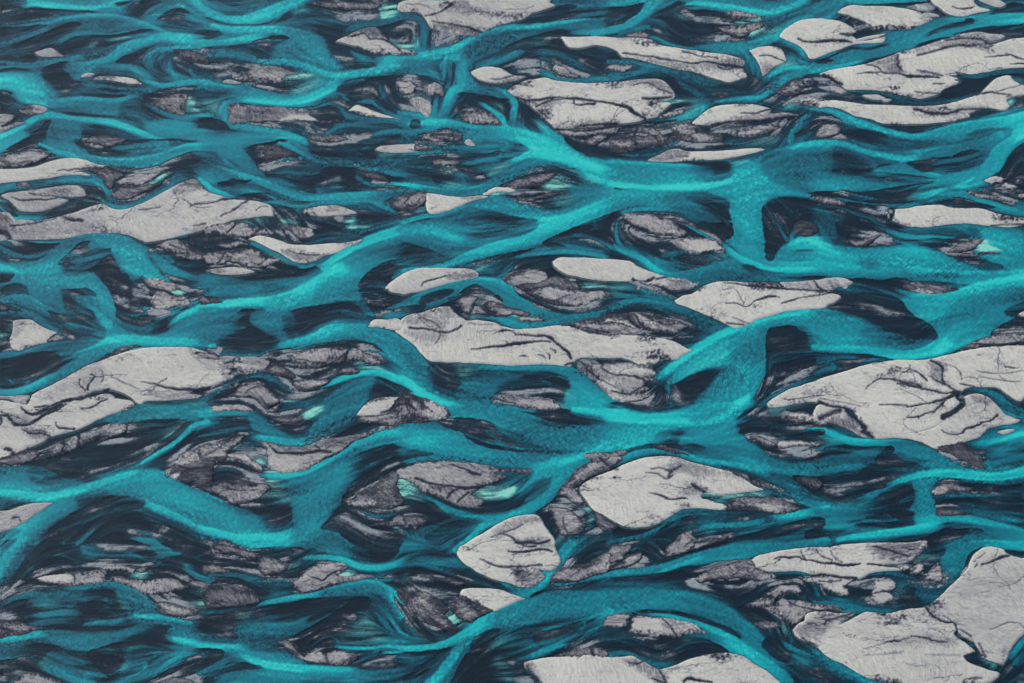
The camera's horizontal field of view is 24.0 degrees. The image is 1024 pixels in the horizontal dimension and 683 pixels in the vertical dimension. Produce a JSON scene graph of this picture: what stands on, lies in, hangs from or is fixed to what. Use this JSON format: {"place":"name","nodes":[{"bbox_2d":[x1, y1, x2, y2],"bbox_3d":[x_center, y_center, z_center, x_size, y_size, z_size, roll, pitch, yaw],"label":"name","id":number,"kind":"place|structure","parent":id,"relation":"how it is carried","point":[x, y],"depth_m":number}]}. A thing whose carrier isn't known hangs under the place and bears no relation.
{"place":"outdoors","nodes":[
{"label":"outdoors","id":0,"kind":"place"},
{"bbox_2d":[0,0,1023,682],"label":"water","id":1,"kind":"structure","parent":0,"point":[742,192],"depth_m":787.66},
{"bbox_2d":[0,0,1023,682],"bbox_3d":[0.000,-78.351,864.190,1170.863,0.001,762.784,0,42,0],"label":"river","id":2,"kind":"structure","parent":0,"point":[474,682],"depth_m":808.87},
{"bbox_2d":[2,2,1023,681],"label":"riverbed","id":3,"kind":"structure","parent":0,"point":[352,518],"depth_m":766.66},
{"bbox_2d":[0,449,40,465],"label":"sandbar","id":4,"kind":"structure","parent":3,"relation":"on","point":[30,456],"depth_m":737.08},
{"bbox_2d":[0,620,43,638],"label":"sandbar","id":5,"kind":"structure","parent":3,"relation":"on","point":[11,628],"depth_m":686.01},
{"bbox_2d":[0,503,51,532],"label":"sandbar","id":6,"kind":"structure","parent":3,"relation":"on","point":[14,518],"depth_m":719.32},
{"bbox_2d":[0,149,52,168],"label":"sandbar","id":7,"kind":"structure","parent":3,"relation":"on","point":[22,158],"depth_m":848.43},
{"bbox_2d":[9,319,56,350],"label":"sandbar","id":8,"kind":"structure","parent":3,"relation":"on","point":[27,333],"depth_m":779.16},
{"bbox_2d":[11,671,66,682],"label":"sandbar","id":9,"kind":"structure","parent":3,"relation":"on","point":[29,677],"depth_m":672.29},
{"bbox_2d":[1,185,86,212],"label":"sandbar","id":10,"kind":"structure","parent":3,"relation":"on","point":[41,199],"depth_m":832.20},
{"bbox_2d":[0,158,105,182],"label":"sandbar","id":11,"kind":"structure","parent":3,"relation":"on","point":[61,167],"depth_m":843.24},
{"bbox_2d":[0,396,133,460],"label":"sandbar","id":12,"kind":"structure","parent":3,"relation":"on","point":[25,427],"depth_m":750.18},
{"bbox_2d":[36,565,134,586],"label":"sandbar","id":13,"kind":"structure","parent":3,"relation":"on","point":[94,577],"depth_m":700.58},
{"bbox_2d":[46,423,127,458],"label":"sandbar","id":14,"kind":"structure","parent":3,"relation":"on","point":[63,448],"depth_m":743.92},
{"bbox_2d":[88,166,124,189],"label":"sandbar","id":15,"kind":"structure","parent":3,"relation":"on","point":[110,176],"depth_m":841.61},
{"bbox_2d":[85,134,127,148],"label":"sandbar","id":16,"kind":"structure","parent":3,"relation":"on","point":[105,141],"depth_m":856.22},
{"bbox_2d":[28,347,233,404],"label":"sandbar","id":17,"kind":"structure","parent":3,"relation":"on","point":[141,376],"depth_m":764.72},
{"bbox_2d":[0,179,273,243],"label":"sandbar","id":18,"kind":"structure","parent":3,"relation":"on","point":[191,206],"depth_m":823.49},
{"bbox_2d":[109,179,165,200],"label":"sandbar","id":19,"kind":"structure","parent":3,"relation":"on","point":[125,193],"depth_m":834.61},
{"bbox_2d":[116,171,163,186],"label":"sandbar","id":20,"kind":"structure","parent":3,"relation":"on","point":[136,180],"depth_m":839.60},
{"bbox_2d":[108,575,189,596],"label":"sandbar","id":21,"kind":"structure","parent":3,"relation":"on","point":[158,586],"depth_m":698.27},
{"bbox_2d":[142,278,190,309],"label":"sandbar","id":22,"kind":"structure","parent":3,"relation":"on","point":[163,297],"depth_m":793.69},
{"bbox_2d":[149,93,187,115],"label":"sandbar","id":23,"kind":"structure","parent":3,"relation":"on","point":[174,103],"depth_m":872.66},
{"bbox_2d":[155,601,198,617],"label":"sandbar","id":24,"kind":"structure","parent":3,"relation":"on","point":[165,608],"depth_m":691.10},
{"bbox_2d":[155,239,219,261],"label":"sandbar","id":25,"kind":"structure","parent":3,"relation":"on","point":[186,250],"depth_m":811.23},
{"bbox_2d":[172,49,210,64],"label":"sandbar","id":26,"kind":"structure","parent":3,"relation":"on","point":[188,56],"depth_m":894.40},
{"bbox_2d":[169,443,215,494],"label":"sandbar","id":27,"kind":"structure","parent":3,"relation":"on","point":[194,467],"depth_m":733.54},
{"bbox_2d":[177,373,232,391],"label":"sandbar","id":28,"kind":"structure","parent":3,"relation":"on","point":[205,381],"depth_m":762.59},
{"bbox_2d":[199,435,244,462],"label":"sandbar","id":29,"kind":"structure","parent":3,"relation":"on","point":[219,451],"depth_m":740.28},
{"bbox_2d":[201,584,260,609],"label":"sandbar","id":30,"kind":"structure","parent":3,"relation":"on","point":[222,596],"depth_m":694.78},
{"bbox_2d":[203,248,266,268],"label":"sandbar","id":31,"kind":"structure","parent":3,"relation":"on","point":[247,258],"depth_m":808.12},
{"bbox_2d":[211,480,270,506],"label":"sandbar","id":32,"kind":"structure","parent":3,"relation":"on","point":[237,493],"depth_m":726.61},
{"bbox_2d":[227,222,268,238],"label":"sandbar","id":33,"kind":"structure","parent":3,"relation":"on","point":[242,230],"depth_m":818.37},
{"bbox_2d":[233,356,270,375],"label":"sandbar","id":34,"kind":"structure","parent":3,"relation":"on","point":[247,365],"depth_m":768.64},
{"bbox_2d":[228,379,279,408],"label":"sandbar","id":35,"kind":"structure","parent":3,"relation":"on","point":[261,394],"depth_m":758.67},
{"bbox_2d":[235,66,297,84],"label":"sandbar","id":36,"kind":"structure","parent":3,"relation":"on","point":[269,75],"depth_m":885.46},
{"bbox_2d":[256,556,288,575],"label":"sandbar","id":37,"kind":"structure","parent":3,"relation":"on","point":[268,566],"depth_m":703.78},
{"bbox_2d":[263,145,299,163],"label":"sandbar","id":38,"kind":"structure","parent":3,"relation":"on","point":[272,153],"depth_m":850.57},
{"bbox_2d":[228,103,338,123],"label":"sandbar","id":39,"kind":"structure","parent":3,"relation":"on","point":[240,113],"depth_m":867.30},
{"bbox_2d":[248,235,361,262],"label":"sandbar","id":40,"kind":"structure","parent":3,"relation":"on","point":[300,253],"depth_m":811.54},
{"bbox_2d":[292,378,330,391],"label":"sandbar","id":41,"kind":"structure","parent":3,"relation":"on","point":[307,385],"depth_m":761.78},
{"bbox_2d":[258,432,374,472],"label":"sandbar","id":42,"kind":"structure","parent":3,"relation":"on","point":[286,459],"depth_m":739.01},
{"bbox_2d":[287,347,347,368],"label":"sandbar","id":43,"kind":"structure","parent":3,"relation":"on","point":[317,358],"depth_m":771.12},
{"bbox_2d":[278,640,358,666],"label":"sandbar","id":44,"kind":"structure","parent":3,"relation":"on","point":[338,658],"depth_m":678.29},
{"bbox_2d":[302,205,357,216],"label":"sandbar","id":45,"kind":"structure","parent":3,"relation":"on","point":[327,211],"depth_m":826.30},
{"bbox_2d":[292,562,369,593],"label":"sandbar","id":46,"kind":"structure","parent":3,"relation":"on","point":[319,577],"depth_m":700.38},
{"bbox_2d":[307,1,381,10],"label":"sandbar","id":47,"kind":"structure","parent":3,"relation":"on","point":[345,6],"depth_m":919.32},
{"bbox_2d":[345,348,381,365],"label":"sandbar","id":48,"kind":"structure","parent":3,"relation":"on","point":[354,354],"depth_m":771.18},
{"bbox_2d":[342,470,403,509],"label":"sandbar","id":49,"kind":"structure","parent":3,"relation":"on","point":[383,493],"depth_m":725.01},
{"bbox_2d":[335,27,416,54],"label":"sandbar","id":50,"kind":"structure","parent":3,"relation":"on","point":[373,40],"depth_m":901.00},
{"bbox_2d":[357,397,422,415],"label":"sandbar","id":51,"kind":"structure","parent":3,"relation":"on","point":[379,406],"depth_m":754.43},
{"bbox_2d":[368,515,418,529],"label":"sandbar","id":52,"kind":"structure","parent":3,"relation":"on","point":[398,521],"depth_m":716.40},
{"bbox_2d":[374,144,431,152],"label":"sandbar","id":53,"kind":"structure","parent":3,"relation":"on","point":[403,148],"depth_m":852.69},
{"bbox_2d":[358,394,450,426],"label":"sandbar","id":54,"kind":"structure","parent":3,"relation":"on","point":[433,410],"depth_m":750.87},
{"bbox_2d":[389,191,426,212],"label":"sandbar","id":55,"kind":"structure","parent":3,"relation":"on","point":[406,203],"depth_m":830.39},
{"bbox_2d":[385,268,439,295],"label":"sandbar","id":56,"kind":"structure","parent":3,"relation":"on","point":[406,278],"depth_m":799.71},
{"bbox_2d":[396,589,458,631],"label":"sandbar","id":57,"kind":"structure","parent":3,"relation":"on","point":[427,608],"depth_m":691.61},
{"bbox_2d":[388,268,478,295],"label":"sandbar","id":58,"kind":"structure","parent":3,"relation":"on","point":[447,275],"depth_m":800.00},
{"bbox_2d":[425,193,487,213],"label":"sandbar","id":59,"kind":"structure","parent":3,"relation":"on","point":[435,203],"depth_m":830.29},
{"bbox_2d":[396,461,532,509],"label":"sandbar","id":60,"kind":"structure","parent":3,"relation":"on","point":[458,483],"depth_m":730.91},
{"bbox_2d":[446,596,492,622],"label":"sandbar","id":61,"kind":"structure","parent":3,"relation":"on","point":[463,609],"depth_m":691.13},
{"bbox_2d":[397,0,555,35],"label":"sandbar","id":62,"kind":"structure","parent":3,"relation":"on","point":[468,17],"depth_m":916.14},
{"bbox_2d":[460,109,501,125],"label":"sandbar","id":63,"kind":"structure","parent":3,"relation":"on","point":[478,116],"depth_m":866.01},
{"bbox_2d":[460,588,524,610],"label":"sandbar","id":64,"kind":"structure","parent":3,"relation":"on","point":[492,599],"depth_m":694.64},
{"bbox_2d":[471,67,525,84],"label":"sandbar","id":65,"kind":"structure","parent":3,"relation":"on","point":[492,75],"depth_m":885.05},
{"bbox_2d":[481,300,530,316],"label":"sandbar","id":66,"kind":"structure","parent":3,"relation":"on","point":[493,308],"depth_m":788.12},
{"bbox_2d":[457,514,560,587],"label":"sandbar","id":67,"kind":"structure","parent":3,"relation":"on","point":[519,551],"depth_m":707.83},
{"bbox_2d":[502,269,548,287],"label":"sandbar","id":68,"kind":"structure","parent":3,"relation":"on","point":[517,278],"depth_m":800.43},
{"bbox_2d":[502,171,555,188],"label":"sandbar","id":69,"kind":"structure","parent":3,"relation":"on","point":[533,181],"depth_m":838.72},
{"bbox_2d":[499,394,561,411],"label":"sandbar","id":70,"kind":"structure","parent":3,"relation":"on","point":[536,403],"depth_m":755.58},
{"bbox_2d":[395,306,690,366],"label":"sandbar","id":71,"kind":"structure","parent":3,"relation":"on","point":[445,334],"depth_m":775.94},
{"bbox_2d":[519,275,580,291],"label":"sandbar","id":72,"kind":"structure","parent":3,"relation":"on","point":[559,282],"depth_m":797.79},
{"bbox_2d":[526,286,606,306],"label":"sandbar","id":73,"kind":"structure","parent":3,"relation":"on","point":[554,295],"depth_m":793.56},
{"bbox_2d":[548,507,585,536],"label":"sandbar","id":74,"kind":"structure","parent":3,"relation":"on","point":[568,522],"depth_m":717.25},
{"bbox_2d":[555,125,619,137],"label":"sandbar","id":75,"kind":"structure","parent":3,"relation":"on","point":[609,130],"depth_m":860.17},
{"bbox_2d":[557,456,622,505],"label":"sandbar","id":76,"kind":"structure","parent":3,"relation":"on","point":[582,474],"depth_m":731.61},
{"bbox_2d":[550,549,630,584],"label":"sandbar","id":77,"kind":"structure","parent":3,"relation":"on","point":[603,563],"depth_m":702.63},
{"bbox_2d":[508,78,674,129],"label":"sandbar","id":78,"kind":"structure","parent":3,"relation":"on","point":[562,105],"depth_m":873.92},
{"bbox_2d":[553,257,670,282],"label":"sandbar","id":79,"kind":"structure","parent":3,"relation":"on","point":[602,270],"depth_m":803.07},
{"bbox_2d":[602,612,630,628],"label":"sandbar","id":80,"kind":"structure","parent":3,"relation":"on","point":[618,620],"depth_m":688.26},
{"bbox_2d":[579,362,658,403],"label":"sandbar","id":81,"kind":"structure","parent":3,"relation":"on","point":[623,382],"depth_m":763.75},
{"bbox_2d":[561,312,681,335],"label":"sandbar","id":82,"kind":"structure","parent":3,"relation":"on","point":[610,323],"depth_m":783.29},
{"bbox_2d":[617,125,660,140],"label":"sandbar","id":83,"kind":"structure","parent":3,"relation":"on","point":[642,131],"depth_m":859.77},
{"bbox_2d":[608,134,677,153],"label":"sandbar","id":84,"kind":"structure","parent":3,"relation":"on","point":[617,145],"depth_m":855.28},
{"bbox_2d":[524,650,779,682],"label":"sandbar","id":85,"kind":"structure","parent":3,"relation":"on","point":[588,666],"depth_m":674.37},
{"bbox_2d":[560,36,749,81],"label":"sandbar","id":86,"kind":"structure","parent":3,"relation":"on","point":[725,67],"depth_m":894.40},
{"bbox_2d":[621,212,688,238],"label":"sandbar","id":87,"kind":"structure","parent":3,"relation":"on","point":[656,225],"depth_m":821.16},
{"bbox_2d":[628,616,707,637],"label":"sandbar","id":88,"kind":"structure","parent":3,"relation":"on","point":[653,627],"depth_m":686.24},
{"bbox_2d":[579,456,762,528],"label":"sandbar","id":89,"kind":"structure","parent":3,"relation":"on","point":[646,492],"depth_m":727.18},
{"bbox_2d":[644,277,697,290],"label":"sandbar","id":90,"kind":"structure","parent":3,"relation":"on","point":[675,284],"depth_m":797.90},
{"bbox_2d":[664,532,694,557],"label":"sandbar","id":91,"kind":"structure","parent":3,"relation":"on","point":[682,543],"depth_m":709.41},
{"bbox_2d":[668,237,724,255],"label":"sandbar","id":92,"kind":"structure","parent":3,"relation":"on","point":[698,245],"depth_m":813.08},
{"bbox_2d":[671,123,723,142],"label":"sandbar","id":93,"kind":"structure","parent":3,"relation":"on","point":[689,132],"depth_m":858.88},
{"bbox_2d":[648,148,764,162],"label":"sandbar","id":94,"kind":"structure","parent":3,"relation":"on","point":[675,155],"depth_m":849.86},
{"bbox_2d":[685,530,728,552],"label":"sandbar","id":95,"kind":"structure","parent":3,"relation":"on","point":[697,545],"depth_m":711.01},
{"bbox_2d":[695,558,771,582],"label":"sandbar","id":96,"kind":"structure","parent":3,"relation":"on","point":[746,569],"depth_m":701.72},
{"bbox_2d":[715,22,764,38],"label":"sandbar","id":97,"kind":"structure","parent":3,"relation":"on","point":[740,31],"depth_m":907.47},
{"bbox_2d":[692,104,797,125],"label":"sandbar","id":98,"kind":"structure","parent":3,"relation":"on","point":[720,115],"depth_m":867.16},
{"bbox_2d":[726,123,785,138],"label":"sandbar","id":99,"kind":"structure","parent":3,"relation":"on","point":[757,130],"depth_m":860.64},
{"bbox_2d":[724,496,798,513],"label":"sandbar","id":100,"kind":"structure","parent":3,"relation":"on","point":[776,505],"depth_m":722.23},
{"bbox_2d":[674,280,852,327],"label":"sandbar","id":101,"kind":"structure","parent":3,"relation":"on","point":[734,304],"depth_m":792.09},
{"bbox_2d":[749,46,785,75],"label":"sandbar","id":102,"kind":"structure","parent":3,"relation":"on","point":[767,58],"depth_m":893.95},
{"bbox_2d":[763,584,801,599],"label":"sandbar","id":103,"kind":"structure","parent":3,"relation":"on","point":[775,592],"depth_m":696.76},
{"bbox_2d":[775,78,806,96],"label":"sandbar","id":104,"kind":"structure","parent":3,"relation":"on","point":[794,87],"depth_m":879.55},
{"bbox_2d":[770,598,843,625],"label":"sandbar","id":105,"kind":"structure","parent":3,"relation":"on","point":[791,612],"depth_m":691.49},
{"bbox_2d":[802,576,855,595],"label":"sandbar","id":106,"kind":"structure","parent":3,"relation":"on","point":[836,586],"depth_m":699.07},
{"bbox_2d":[780,18,884,58],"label":"sandbar","id":107,"kind":"structure","parent":3,"relation":"on","point":[812,38],"depth_m":903.91},
{"bbox_2d":[753,540,928,579],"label":"sandbar","id":108,"kind":"structure","parent":3,"relation":"on","point":[859,561],"depth_m":705.97},
{"bbox_2d":[870,578,896,604],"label":"sandbar","id":109,"kind":"structure","parent":3,"relation":"on","point":[882,590],"depth_m":696.75},
{"bbox_2d":[838,5,932,30],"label":"sandbar","id":110,"kind":"structure","parent":3,"relation":"on","point":[878,18],"depth_m":913.63},
{"bbox_2d":[766,345,1023,435],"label":"sandbar","id":111,"kind":"structure","parent":3,"relation":"on","point":[894,397],"depth_m":760.65},
{"bbox_2d":[792,608,999,682],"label":"sandbar","id":112,"kind":"structure","parent":3,"relation":"on","point":[918,645],"depth_m":681.14},
{"bbox_2d":[813,404,1020,448],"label":"sandbar","id":113,"kind":"structure","parent":3,"relation":"on","point":[962,424],"depth_m":747.60},
{"bbox_2d":[818,75,1023,125],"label":"sandbar","id":114,"kind":"structure","parent":3,"relation":"on","point":[997,93],"depth_m":870.67},
{"bbox_2d":[820,32,1023,98],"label":"sandbar","id":115,"kind":"structure","parent":3,"relation":"on","point":[926,71],"depth_m":889.59},
{"bbox_2d":[902,282,958,293],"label":"sandbar","id":116,"kind":"structure","parent":3,"relation":"on","point":[922,287],"depth_m":796.32},
{"bbox_2d":[931,481,973,496],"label":"sandbar","id":117,"kind":"structure","parent":3,"relation":"on","point":[945,488],"depth_m":727.40},
{"bbox_2d":[892,205,1023,226],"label":"sandbar","id":118,"kind":"structure","parent":3,"relation":"on","point":[928,216],"depth_m":823.85},
{"bbox_2d":[930,0,989,15],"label":"sandbar","id":119,"kind":"structure","parent":3,"relation":"on","point":[960,7],"depth_m":918.21},
{"bbox_2d":[938,442,985,469],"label":"sandbar","id":120,"kind":"structure","parent":3,"relation":"on","point":[961,451],"depth_m":738.65},
{"bbox_2d":[925,546,1023,665],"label":"sandbar","id":121,"kind":"structure","parent":3,"relation":"on","point":[979,602],"depth_m":692.66},
{"bbox_2d":[962,393,1015,422],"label":"sandbar","id":122,"kind":"structure","parent":3,"relation":"on","point":[982,403],"depth_m":754.38},
{"bbox_2d":[959,332,1023,351],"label":"sandbar","id":123,"kind":"structure","parent":3,"relation":"on","point":[1001,339],"depth_m":776.84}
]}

